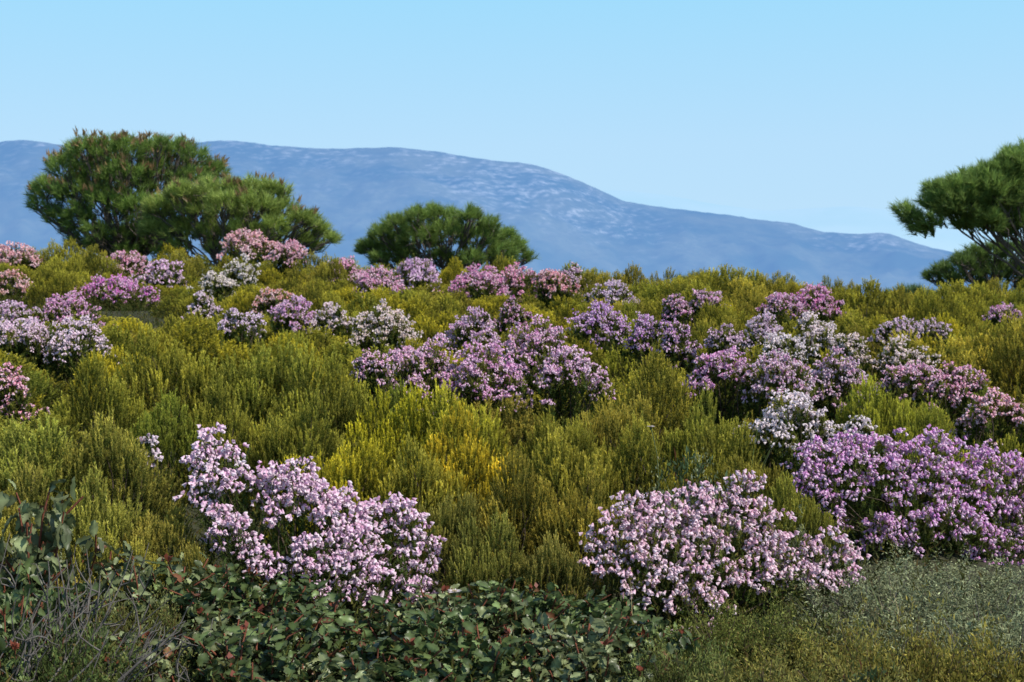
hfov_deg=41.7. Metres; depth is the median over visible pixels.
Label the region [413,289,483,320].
heath bush
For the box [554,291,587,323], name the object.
heath bush
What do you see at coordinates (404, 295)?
heath bush
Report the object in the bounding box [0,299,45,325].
flowering heath
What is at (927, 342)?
heath bush
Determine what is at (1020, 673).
scrub
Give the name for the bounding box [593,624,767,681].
scrub
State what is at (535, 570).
heath bush
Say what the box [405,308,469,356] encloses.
heath bush
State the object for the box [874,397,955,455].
heath bush
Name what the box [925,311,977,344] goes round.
heath bush
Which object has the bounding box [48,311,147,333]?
heath bush
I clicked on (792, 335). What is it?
heath bush
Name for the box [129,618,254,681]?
dead shrub
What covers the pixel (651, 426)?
white flower
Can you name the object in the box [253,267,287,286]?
heath bush
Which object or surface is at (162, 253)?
heath bush
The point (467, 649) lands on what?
broad leaved shrub
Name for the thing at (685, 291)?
heath bush
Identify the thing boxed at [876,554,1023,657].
sage shrub
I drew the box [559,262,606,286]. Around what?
heath bush
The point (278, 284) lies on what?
heath bush
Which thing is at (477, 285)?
flowering heath
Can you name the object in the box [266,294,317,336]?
flowering heath
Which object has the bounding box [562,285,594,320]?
heath bush
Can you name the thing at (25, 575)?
broad leaved shrub
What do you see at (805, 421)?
flowering heath
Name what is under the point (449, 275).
heath bush
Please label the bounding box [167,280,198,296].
heath bush
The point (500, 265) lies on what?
heath bush
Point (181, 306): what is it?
heath bush
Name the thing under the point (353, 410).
heath bush
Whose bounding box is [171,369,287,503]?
heath bush
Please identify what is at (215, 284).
flowering heath
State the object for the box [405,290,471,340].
heath bush
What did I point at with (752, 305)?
heath bush
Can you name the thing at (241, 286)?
heath bush
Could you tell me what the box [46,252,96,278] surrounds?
heath bush
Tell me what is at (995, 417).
heath bush
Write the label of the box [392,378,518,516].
heath bush
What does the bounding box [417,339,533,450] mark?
flowering heath
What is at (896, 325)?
flowering heath
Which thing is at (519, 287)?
flowering heath
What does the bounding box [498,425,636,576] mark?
heath bush
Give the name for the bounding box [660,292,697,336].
flowering heath
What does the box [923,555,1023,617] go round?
sage shrub
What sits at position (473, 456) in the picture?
heath bush
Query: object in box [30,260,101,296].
heath bush
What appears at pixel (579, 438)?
heath bush
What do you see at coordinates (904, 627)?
sage shrub
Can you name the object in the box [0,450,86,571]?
heath bush
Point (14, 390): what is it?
flowering heath
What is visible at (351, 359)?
heath bush
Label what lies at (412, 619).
broad leaved shrub
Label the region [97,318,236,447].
heath bush
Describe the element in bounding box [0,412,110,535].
heath bush
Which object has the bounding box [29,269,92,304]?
heath bush
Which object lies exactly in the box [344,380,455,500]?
heath bush
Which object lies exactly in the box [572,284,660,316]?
heath bush
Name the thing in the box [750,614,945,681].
scrub
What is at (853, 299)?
heath bush
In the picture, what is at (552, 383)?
flowering heath
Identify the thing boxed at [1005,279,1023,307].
heath bush
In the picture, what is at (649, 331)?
flowering heath
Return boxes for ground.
[0,306,1023,669]
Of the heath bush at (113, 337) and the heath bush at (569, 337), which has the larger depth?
the heath bush at (569, 337)
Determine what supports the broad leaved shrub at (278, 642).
on the ground
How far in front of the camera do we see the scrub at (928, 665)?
4.25 m
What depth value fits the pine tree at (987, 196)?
25.18 m
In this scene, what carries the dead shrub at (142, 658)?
on the ground
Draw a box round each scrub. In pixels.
[0,606,156,681]
[61,601,205,681]
[80,572,196,660]
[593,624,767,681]
[640,620,750,676]
[665,588,823,672]
[670,641,802,681]
[692,629,833,681]
[720,579,862,671]
[722,620,883,681]
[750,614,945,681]
[784,618,923,681]
[804,578,1000,681]
[863,592,1017,681]
[911,614,1023,681]
[929,671,961,681]
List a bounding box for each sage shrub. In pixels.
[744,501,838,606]
[764,589,917,660]
[782,541,979,639]
[814,542,982,603]
[815,571,1018,676]
[821,546,1023,644]
[858,544,1023,612]
[860,592,1023,681]
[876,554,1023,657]
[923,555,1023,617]
[927,607,1023,679]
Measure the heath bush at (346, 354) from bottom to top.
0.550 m
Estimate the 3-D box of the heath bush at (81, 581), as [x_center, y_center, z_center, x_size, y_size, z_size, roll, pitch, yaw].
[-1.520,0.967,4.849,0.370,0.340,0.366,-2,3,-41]
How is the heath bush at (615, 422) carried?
on the ground
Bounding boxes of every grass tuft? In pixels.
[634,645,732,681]
[696,412,798,537]
[858,566,956,648]
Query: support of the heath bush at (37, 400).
on the ground
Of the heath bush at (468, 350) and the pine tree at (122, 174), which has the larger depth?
the pine tree at (122, 174)
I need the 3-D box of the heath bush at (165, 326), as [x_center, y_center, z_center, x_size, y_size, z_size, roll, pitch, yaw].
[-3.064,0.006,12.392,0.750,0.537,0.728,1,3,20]
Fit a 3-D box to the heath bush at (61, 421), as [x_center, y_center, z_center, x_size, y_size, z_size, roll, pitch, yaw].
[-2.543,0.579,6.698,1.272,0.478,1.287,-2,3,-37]
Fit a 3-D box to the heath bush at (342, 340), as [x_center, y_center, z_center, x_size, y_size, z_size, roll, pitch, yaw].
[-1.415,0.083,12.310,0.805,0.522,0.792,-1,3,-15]
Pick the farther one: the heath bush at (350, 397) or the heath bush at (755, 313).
the heath bush at (755, 313)
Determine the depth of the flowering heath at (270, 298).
15.56 m
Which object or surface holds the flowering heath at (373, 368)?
on the ground
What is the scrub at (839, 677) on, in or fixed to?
on the ground
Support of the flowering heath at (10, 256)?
on the ground
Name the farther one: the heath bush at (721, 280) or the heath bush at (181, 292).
the heath bush at (721, 280)
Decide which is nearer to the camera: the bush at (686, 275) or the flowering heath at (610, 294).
the flowering heath at (610, 294)
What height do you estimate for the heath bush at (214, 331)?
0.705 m
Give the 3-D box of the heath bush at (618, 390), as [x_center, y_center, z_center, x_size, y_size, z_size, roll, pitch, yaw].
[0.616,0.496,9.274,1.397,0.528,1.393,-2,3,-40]
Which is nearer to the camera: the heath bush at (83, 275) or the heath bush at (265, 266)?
the heath bush at (83, 275)
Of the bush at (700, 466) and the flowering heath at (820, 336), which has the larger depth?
the flowering heath at (820, 336)
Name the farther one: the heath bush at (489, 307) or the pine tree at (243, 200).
the pine tree at (243, 200)
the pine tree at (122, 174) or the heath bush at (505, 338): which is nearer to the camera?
the heath bush at (505, 338)
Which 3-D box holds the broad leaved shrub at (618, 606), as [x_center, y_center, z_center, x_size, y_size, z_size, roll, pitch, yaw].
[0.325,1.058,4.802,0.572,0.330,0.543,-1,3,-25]
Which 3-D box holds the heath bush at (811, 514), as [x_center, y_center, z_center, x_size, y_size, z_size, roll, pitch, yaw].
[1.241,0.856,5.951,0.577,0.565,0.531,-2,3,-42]
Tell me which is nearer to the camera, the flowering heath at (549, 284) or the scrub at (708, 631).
the scrub at (708, 631)
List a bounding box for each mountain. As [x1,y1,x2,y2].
[0,140,1013,292]
[603,190,1023,259]
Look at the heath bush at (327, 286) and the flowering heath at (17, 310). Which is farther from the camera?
the heath bush at (327, 286)
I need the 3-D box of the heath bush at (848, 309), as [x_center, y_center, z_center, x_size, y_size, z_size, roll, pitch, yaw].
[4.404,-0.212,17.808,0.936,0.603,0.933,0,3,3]
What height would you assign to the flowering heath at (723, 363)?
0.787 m
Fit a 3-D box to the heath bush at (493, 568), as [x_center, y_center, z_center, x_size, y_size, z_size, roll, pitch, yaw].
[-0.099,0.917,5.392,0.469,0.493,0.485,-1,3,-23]
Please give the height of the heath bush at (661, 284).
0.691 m
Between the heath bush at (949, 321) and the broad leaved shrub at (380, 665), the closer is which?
the broad leaved shrub at (380, 665)
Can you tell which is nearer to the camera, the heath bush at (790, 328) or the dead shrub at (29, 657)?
the dead shrub at (29, 657)
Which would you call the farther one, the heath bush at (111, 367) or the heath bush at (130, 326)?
the heath bush at (130, 326)
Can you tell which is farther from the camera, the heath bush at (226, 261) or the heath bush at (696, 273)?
the heath bush at (696, 273)
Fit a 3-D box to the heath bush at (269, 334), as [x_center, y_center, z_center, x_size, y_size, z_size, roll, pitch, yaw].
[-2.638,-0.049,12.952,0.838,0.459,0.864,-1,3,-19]
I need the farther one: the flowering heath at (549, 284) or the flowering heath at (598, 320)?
the flowering heath at (549, 284)
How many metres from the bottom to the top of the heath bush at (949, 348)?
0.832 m
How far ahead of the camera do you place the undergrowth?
5.35 m
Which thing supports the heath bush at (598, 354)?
on the ground
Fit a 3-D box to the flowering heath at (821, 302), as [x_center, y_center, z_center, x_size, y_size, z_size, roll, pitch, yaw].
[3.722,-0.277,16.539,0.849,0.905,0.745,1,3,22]
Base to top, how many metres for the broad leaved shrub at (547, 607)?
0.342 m
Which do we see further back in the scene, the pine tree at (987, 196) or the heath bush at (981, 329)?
the pine tree at (987, 196)
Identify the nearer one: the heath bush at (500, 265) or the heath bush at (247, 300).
the heath bush at (247, 300)
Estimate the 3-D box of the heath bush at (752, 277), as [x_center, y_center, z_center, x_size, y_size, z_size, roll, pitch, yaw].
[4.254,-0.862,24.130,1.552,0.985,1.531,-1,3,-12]
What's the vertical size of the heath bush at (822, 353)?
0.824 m
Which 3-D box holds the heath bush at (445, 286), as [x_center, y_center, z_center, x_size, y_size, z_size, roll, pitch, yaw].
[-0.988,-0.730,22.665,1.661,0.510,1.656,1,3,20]
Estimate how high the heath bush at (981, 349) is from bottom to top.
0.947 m
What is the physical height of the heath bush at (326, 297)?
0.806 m
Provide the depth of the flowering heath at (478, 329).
11.54 m
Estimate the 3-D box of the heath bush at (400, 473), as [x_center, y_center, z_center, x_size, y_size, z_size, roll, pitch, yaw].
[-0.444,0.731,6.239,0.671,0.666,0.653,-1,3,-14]
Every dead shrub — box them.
[0,534,161,679]
[0,595,149,681]
[74,593,197,681]
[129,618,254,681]
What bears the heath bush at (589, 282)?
on the ground
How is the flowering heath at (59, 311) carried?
on the ground
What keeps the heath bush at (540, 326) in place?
on the ground
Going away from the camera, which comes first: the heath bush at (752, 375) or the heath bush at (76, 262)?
the heath bush at (752, 375)
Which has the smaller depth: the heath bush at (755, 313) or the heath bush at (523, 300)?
the heath bush at (755, 313)
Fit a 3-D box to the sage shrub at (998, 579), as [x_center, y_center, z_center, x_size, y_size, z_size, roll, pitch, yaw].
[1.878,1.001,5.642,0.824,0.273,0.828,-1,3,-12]
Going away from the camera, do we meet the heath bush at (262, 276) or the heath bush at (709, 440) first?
the heath bush at (709, 440)
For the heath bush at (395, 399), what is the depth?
7.74 m
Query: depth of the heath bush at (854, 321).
16.07 m
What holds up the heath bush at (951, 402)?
on the ground
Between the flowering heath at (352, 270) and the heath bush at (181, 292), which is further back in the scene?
the flowering heath at (352, 270)
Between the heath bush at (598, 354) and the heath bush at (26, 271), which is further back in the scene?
the heath bush at (26, 271)
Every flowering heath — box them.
[0,241,42,270]
[0,268,32,306]
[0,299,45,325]
[0,316,61,380]
[0,362,51,431]
[30,290,107,327]
[41,314,122,396]
[78,273,161,310]
[98,250,153,281]
[131,256,187,290]
[137,433,162,516]
[173,422,446,610]
[181,290,223,319]
[187,270,239,302]
[216,228,283,280]
[217,307,266,354]
[219,253,260,291]
[249,286,293,315]
[259,239,309,280]
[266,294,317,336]
[306,301,356,347]
[327,255,364,286]
[345,298,423,354]
[350,348,396,433]
[351,265,404,296]
[380,252,441,291]
[384,333,458,430]
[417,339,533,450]
[431,306,504,358]
[432,263,522,303]
[487,295,532,339]
[494,262,539,304]
[498,314,585,407]
[510,344,615,435]
[531,268,581,310]
[558,262,587,297]
[564,298,633,373]
[573,469,870,633]
[583,278,639,308]
[613,311,671,385]
[655,318,702,419]
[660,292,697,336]
[680,345,753,433]
[687,288,730,325]
[704,323,749,407]
[733,348,818,459]
[733,388,841,499]
[737,309,784,369]
[754,291,806,333]
[760,332,818,400]
[780,424,1023,565]
[786,282,850,323]
[792,309,839,371]
[801,346,881,431]
[831,332,872,389]
[833,415,891,517]
[867,315,921,383]
[868,334,948,398]
[870,359,942,431]
[909,317,952,368]
[921,360,996,436]
[947,387,1023,520]
[982,302,1022,332]
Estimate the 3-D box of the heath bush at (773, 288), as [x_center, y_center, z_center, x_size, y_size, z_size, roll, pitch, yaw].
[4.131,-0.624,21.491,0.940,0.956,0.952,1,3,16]
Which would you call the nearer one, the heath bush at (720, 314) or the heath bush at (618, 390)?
the heath bush at (618, 390)
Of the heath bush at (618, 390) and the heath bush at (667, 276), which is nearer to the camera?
the heath bush at (618, 390)
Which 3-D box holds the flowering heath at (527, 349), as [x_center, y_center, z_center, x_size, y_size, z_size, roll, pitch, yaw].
[0.197,0.197,10.049,0.783,0.800,0.766,0,3,0]
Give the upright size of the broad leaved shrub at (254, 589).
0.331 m
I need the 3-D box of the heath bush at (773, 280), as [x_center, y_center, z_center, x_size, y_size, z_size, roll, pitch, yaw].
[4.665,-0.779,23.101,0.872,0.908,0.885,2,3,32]
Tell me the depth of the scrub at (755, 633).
4.73 m
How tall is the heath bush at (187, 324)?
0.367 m
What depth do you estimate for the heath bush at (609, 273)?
24.21 m
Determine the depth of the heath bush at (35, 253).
26.08 m
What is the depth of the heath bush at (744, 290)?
18.56 m
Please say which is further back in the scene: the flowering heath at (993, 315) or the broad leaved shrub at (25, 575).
the flowering heath at (993, 315)
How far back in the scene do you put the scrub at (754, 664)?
4.33 m
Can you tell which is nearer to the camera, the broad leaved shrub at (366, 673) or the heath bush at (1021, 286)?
the broad leaved shrub at (366, 673)
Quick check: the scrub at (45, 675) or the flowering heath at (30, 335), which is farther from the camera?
the flowering heath at (30, 335)
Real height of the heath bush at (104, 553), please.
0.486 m
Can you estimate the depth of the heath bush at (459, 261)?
26.23 m
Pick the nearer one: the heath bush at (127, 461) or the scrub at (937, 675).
the scrub at (937, 675)
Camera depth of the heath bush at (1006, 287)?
23.04 m
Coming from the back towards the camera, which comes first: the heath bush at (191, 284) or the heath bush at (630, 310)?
the heath bush at (191, 284)
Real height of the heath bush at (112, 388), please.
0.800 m
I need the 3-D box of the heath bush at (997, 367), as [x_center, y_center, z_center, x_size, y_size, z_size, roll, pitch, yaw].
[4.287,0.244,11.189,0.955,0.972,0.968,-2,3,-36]
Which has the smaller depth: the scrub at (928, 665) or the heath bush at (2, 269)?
the scrub at (928, 665)
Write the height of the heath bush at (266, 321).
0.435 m
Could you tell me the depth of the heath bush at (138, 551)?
4.99 m
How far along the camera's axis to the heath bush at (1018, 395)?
9.98 m
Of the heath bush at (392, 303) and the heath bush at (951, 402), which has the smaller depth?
the heath bush at (951, 402)
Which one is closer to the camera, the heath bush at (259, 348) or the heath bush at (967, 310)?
the heath bush at (259, 348)
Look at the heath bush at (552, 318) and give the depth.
14.94 m
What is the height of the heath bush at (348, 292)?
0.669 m
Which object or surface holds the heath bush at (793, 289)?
on the ground
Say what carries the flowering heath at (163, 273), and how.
on the ground
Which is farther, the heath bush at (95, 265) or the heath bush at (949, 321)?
the heath bush at (95, 265)
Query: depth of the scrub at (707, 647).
4.63 m
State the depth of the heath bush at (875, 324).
13.40 m
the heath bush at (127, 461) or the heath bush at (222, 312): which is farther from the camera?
the heath bush at (222, 312)
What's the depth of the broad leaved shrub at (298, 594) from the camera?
4.71 m
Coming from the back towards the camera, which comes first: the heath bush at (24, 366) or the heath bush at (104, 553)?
the heath bush at (24, 366)
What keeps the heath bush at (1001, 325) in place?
on the ground
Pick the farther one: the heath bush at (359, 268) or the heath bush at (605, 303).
the heath bush at (359, 268)
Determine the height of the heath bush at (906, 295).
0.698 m
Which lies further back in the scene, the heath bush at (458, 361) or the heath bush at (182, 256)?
the heath bush at (182, 256)
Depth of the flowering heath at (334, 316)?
12.59 m
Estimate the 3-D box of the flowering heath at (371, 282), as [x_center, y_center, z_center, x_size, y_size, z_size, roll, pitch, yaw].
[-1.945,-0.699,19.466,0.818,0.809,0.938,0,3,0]
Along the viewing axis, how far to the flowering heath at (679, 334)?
10.61 m
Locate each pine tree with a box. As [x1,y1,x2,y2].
[21,126,232,261]
[134,170,345,269]
[353,199,541,276]
[885,136,1023,276]
[919,237,1023,293]
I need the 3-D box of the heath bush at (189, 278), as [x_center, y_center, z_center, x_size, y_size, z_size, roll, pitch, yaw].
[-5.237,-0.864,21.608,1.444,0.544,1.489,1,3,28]
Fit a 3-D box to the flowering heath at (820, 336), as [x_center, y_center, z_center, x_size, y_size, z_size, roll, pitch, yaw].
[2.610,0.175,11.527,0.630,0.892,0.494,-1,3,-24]
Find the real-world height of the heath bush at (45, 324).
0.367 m
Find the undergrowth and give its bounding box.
[0,275,1023,681]
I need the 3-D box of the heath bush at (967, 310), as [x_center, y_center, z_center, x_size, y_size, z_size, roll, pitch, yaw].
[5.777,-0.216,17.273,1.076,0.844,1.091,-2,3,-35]
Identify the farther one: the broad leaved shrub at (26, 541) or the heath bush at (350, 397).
the heath bush at (350, 397)
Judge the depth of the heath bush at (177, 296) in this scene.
18.79 m
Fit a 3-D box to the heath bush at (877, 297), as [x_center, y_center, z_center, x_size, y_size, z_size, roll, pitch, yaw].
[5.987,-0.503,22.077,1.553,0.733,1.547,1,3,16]
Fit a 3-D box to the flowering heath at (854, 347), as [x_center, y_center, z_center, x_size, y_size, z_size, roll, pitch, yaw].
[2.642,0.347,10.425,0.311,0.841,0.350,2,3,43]
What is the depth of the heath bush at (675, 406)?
8.04 m
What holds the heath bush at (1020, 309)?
on the ground
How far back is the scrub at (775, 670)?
4.02 m
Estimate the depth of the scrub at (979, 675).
4.24 m
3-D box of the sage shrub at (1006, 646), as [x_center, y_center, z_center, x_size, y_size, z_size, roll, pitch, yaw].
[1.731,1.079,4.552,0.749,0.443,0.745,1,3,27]
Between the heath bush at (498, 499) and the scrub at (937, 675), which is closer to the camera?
the scrub at (937, 675)
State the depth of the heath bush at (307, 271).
23.91 m
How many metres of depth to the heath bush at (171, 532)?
5.33 m
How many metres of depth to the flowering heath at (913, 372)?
8.49 m
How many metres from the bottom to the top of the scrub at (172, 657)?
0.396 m
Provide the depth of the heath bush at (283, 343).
9.15 m
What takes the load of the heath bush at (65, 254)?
on the ground
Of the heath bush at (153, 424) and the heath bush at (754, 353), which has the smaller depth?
the heath bush at (153, 424)
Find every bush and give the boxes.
[0,262,24,294]
[0,349,46,435]
[0,359,70,413]
[0,406,131,502]
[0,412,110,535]
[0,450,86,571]
[2,263,35,284]
[2,351,69,403]
[21,262,85,311]
[28,246,49,263]
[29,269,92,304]
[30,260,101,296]
[32,255,91,273]
[36,237,99,274]
[36,408,190,546]
[38,343,156,465]
[39,460,171,576]
[43,320,59,330]
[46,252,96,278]
[47,324,148,358]
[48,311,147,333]
[49,312,146,379]
[54,516,125,598]
[54,563,132,623]
[63,344,156,423]
[72,243,126,276]
[81,249,111,273]
[93,273,142,310]
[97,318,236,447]
[98,271,122,281]
[100,317,156,349]
[102,318,259,407]
[103,389,226,512]
[114,499,213,571]
[118,536,174,606]
[133,280,167,301]
[143,314,214,350]
[147,286,222,318]
[149,540,224,591]
[150,243,192,263]
[154,285,169,295]
[154,316,220,339]
[161,286,211,307]
[163,307,260,383]
[167,248,208,287]
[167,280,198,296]
[168,284,224,325]
[170,272,202,287]
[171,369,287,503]
[176,335,329,451]
[180,255,220,276]
[209,310,282,329]
[210,317,274,346]
[214,286,272,317]
[215,254,259,279]
[216,284,256,312]
[223,282,265,294]
[232,384,363,520]
[237,329,344,414]
[241,331,345,427]
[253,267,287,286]
[258,259,281,285]
[259,314,321,345]
[260,332,319,357]
[264,343,377,472]
[264,432,410,570]
[268,277,304,293]
[269,323,361,363]
[277,266,324,307]
[279,288,295,301]
[283,259,314,282]
[291,339,414,377]
[297,276,347,312]
[302,249,337,277]
[302,262,327,281]
[308,256,356,293]
[311,291,419,345]
[319,279,354,293]
[320,328,370,356]
[320,385,405,438]
[321,286,414,317]
[333,283,358,301]
[337,348,405,391]
[341,255,361,269]
[344,284,453,342]
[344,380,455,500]
[352,432,474,561]
[360,376,469,484]
[361,263,380,276]
[367,285,431,307]
[383,488,496,594]
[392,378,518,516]
[398,348,498,405]
[400,291,460,311]
[400,337,450,360]
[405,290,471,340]
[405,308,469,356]
[406,280,444,296]
[408,394,528,546]
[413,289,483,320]
[419,341,491,376]
[431,508,540,606]
[432,288,470,313]
[438,256,467,284]
[439,260,473,278]
[442,284,473,298]
[445,439,575,586]
[460,293,527,318]
[463,393,562,462]
[468,295,495,311]
[470,293,509,311]
[478,253,529,289]
[490,293,551,313]
[491,302,563,330]
[496,324,533,356]
[497,404,626,514]
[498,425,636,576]
[499,295,589,345]
[500,529,600,606]
[518,376,690,445]
[521,465,647,601]
[530,317,576,361]
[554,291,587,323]
[557,410,700,556]
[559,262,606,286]
[560,389,671,495]
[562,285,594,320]
[562,335,614,383]
[563,312,632,368]
[565,297,645,333]
[567,267,611,301]
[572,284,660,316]
[587,336,665,390]
[587,339,706,474]
[588,272,639,288]
[601,358,716,413]
[603,271,634,296]
[610,261,657,291]
[614,297,650,333]
[618,299,656,347]
[627,278,656,299]
[635,277,681,307]
[635,448,754,581]
[636,267,676,289]
[644,383,772,515]
[645,276,746,327]
[649,278,692,313]
[649,279,669,298]
[655,312,694,336]
[672,416,774,529]
[676,267,707,282]
[677,320,713,367]
[687,264,759,321]
[688,298,749,339]
[692,301,745,338]
[695,315,741,358]
[696,343,811,415]
[708,391,841,492]
[711,451,813,543]
[719,275,785,313]
[726,351,766,418]
[728,266,775,287]
[729,296,765,317]
[737,324,818,360]
[739,471,850,579]
[745,305,792,329]
[745,316,808,345]
[754,273,789,304]
[761,348,879,434]
[767,270,800,294]
[775,272,798,285]
[782,279,809,295]
[812,274,844,303]
[814,275,905,320]
[820,373,938,510]
[828,276,855,295]
[829,309,891,342]
[830,309,885,335]
[838,303,870,320]
[841,321,882,363]
[845,290,905,309]
[863,292,911,320]
[863,329,1011,402]
[864,311,901,359]
[865,331,940,400]
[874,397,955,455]
[875,364,1005,424]
[877,283,946,321]
[879,392,997,522]
[888,289,915,299]
[895,281,970,333]
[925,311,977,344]
[932,278,1000,316]
[932,292,989,343]
[934,318,1022,394]
[941,310,1023,401]
[955,429,1023,545]
[957,382,1023,454]
[960,277,1022,303]
[973,317,1000,343]
[975,276,1019,306]
[976,315,1023,402]
[985,287,1023,312]
[986,363,1023,396]
[990,315,1022,341]
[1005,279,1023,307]
[1008,305,1023,323]
[1008,386,1023,403]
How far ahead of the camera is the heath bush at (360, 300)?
13.27 m
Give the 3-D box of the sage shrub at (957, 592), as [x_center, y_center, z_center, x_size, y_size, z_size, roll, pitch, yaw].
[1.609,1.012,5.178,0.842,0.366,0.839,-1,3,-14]
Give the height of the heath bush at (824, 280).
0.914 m
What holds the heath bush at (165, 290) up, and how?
on the ground
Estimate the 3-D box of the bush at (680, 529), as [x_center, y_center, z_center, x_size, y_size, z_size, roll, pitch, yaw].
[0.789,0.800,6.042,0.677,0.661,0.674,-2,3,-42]
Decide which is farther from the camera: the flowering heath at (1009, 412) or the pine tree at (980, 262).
the pine tree at (980, 262)
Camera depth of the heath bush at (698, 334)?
12.48 m
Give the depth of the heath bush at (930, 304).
16.43 m
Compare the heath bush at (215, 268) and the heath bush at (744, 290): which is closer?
the heath bush at (744, 290)
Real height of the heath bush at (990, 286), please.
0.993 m
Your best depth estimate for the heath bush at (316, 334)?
11.59 m
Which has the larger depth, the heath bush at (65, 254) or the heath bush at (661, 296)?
the heath bush at (65, 254)
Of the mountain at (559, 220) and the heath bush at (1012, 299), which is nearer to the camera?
the heath bush at (1012, 299)
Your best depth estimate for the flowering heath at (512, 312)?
13.06 m
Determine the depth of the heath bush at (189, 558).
5.02 m
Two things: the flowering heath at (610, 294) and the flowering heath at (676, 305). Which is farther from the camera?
the flowering heath at (610, 294)
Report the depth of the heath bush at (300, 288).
17.55 m
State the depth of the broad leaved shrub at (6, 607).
4.11 m
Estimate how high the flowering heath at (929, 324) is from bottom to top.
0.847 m
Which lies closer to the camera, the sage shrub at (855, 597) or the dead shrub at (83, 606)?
the dead shrub at (83, 606)
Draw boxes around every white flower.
[648,425,658,544]
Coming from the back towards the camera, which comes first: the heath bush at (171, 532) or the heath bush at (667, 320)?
the heath bush at (667, 320)
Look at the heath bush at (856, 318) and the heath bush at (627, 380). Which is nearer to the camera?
the heath bush at (627, 380)
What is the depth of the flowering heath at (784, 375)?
8.36 m
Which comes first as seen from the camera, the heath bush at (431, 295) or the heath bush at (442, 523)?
the heath bush at (442, 523)
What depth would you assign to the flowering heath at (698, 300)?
15.28 m
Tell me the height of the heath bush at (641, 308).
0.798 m
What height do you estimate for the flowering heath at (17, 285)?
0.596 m
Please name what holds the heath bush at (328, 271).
on the ground
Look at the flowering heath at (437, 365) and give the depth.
8.86 m
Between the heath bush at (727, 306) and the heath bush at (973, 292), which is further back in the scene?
the heath bush at (973, 292)
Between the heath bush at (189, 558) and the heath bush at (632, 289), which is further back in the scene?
the heath bush at (632, 289)
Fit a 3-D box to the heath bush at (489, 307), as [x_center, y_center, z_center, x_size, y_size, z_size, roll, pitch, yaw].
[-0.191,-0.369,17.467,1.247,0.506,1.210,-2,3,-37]
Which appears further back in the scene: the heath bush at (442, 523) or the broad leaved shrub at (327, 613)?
the heath bush at (442, 523)
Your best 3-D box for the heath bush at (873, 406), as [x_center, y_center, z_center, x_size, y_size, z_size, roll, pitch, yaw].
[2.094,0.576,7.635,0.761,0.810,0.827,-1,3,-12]
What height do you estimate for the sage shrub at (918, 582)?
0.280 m
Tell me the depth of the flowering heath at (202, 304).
14.24 m
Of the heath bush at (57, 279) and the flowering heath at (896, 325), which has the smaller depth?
the flowering heath at (896, 325)
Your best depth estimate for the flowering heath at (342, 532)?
5.32 m
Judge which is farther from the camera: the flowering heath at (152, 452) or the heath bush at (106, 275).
the heath bush at (106, 275)
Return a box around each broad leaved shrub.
[0,476,123,619]
[0,555,116,647]
[0,582,83,681]
[83,541,232,632]
[93,604,283,681]
[123,561,291,631]
[163,603,355,681]
[176,574,351,650]
[250,592,407,658]
[250,648,404,681]
[292,630,491,681]
[301,595,482,671]
[370,606,544,681]
[392,582,533,647]
[437,577,588,655]
[438,635,617,681]
[503,582,627,646]
[503,611,684,681]
[555,592,677,658]
[569,609,705,676]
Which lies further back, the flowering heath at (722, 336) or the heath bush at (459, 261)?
the heath bush at (459, 261)
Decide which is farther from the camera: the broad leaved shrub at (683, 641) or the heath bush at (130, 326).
the heath bush at (130, 326)
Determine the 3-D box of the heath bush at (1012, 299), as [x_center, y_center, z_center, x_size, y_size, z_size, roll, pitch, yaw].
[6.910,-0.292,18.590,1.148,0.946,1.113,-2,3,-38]
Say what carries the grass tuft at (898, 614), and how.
on the ground
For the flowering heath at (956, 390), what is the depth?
8.42 m
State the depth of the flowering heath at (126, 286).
18.12 m
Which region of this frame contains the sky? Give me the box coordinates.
[0,0,1023,229]
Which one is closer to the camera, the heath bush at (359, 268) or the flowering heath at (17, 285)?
the flowering heath at (17, 285)
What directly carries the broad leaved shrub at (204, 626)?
on the ground
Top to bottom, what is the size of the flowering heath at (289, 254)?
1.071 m
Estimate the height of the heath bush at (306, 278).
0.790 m
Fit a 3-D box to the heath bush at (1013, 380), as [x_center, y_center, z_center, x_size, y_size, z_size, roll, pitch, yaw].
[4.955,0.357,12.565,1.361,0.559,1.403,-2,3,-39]
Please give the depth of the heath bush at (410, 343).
11.54 m
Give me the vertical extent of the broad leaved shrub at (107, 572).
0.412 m
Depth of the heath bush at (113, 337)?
11.11 m
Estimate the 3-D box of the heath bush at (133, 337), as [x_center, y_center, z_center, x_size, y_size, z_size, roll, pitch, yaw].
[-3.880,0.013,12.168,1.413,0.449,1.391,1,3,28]
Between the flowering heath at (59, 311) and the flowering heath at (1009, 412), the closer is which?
the flowering heath at (1009, 412)
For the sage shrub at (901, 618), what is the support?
on the ground
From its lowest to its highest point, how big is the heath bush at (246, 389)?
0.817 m
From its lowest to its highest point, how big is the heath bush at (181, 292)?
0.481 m
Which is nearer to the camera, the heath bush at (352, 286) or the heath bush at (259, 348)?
the heath bush at (259, 348)
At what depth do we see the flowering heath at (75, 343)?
10.27 m
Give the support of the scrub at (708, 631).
on the ground

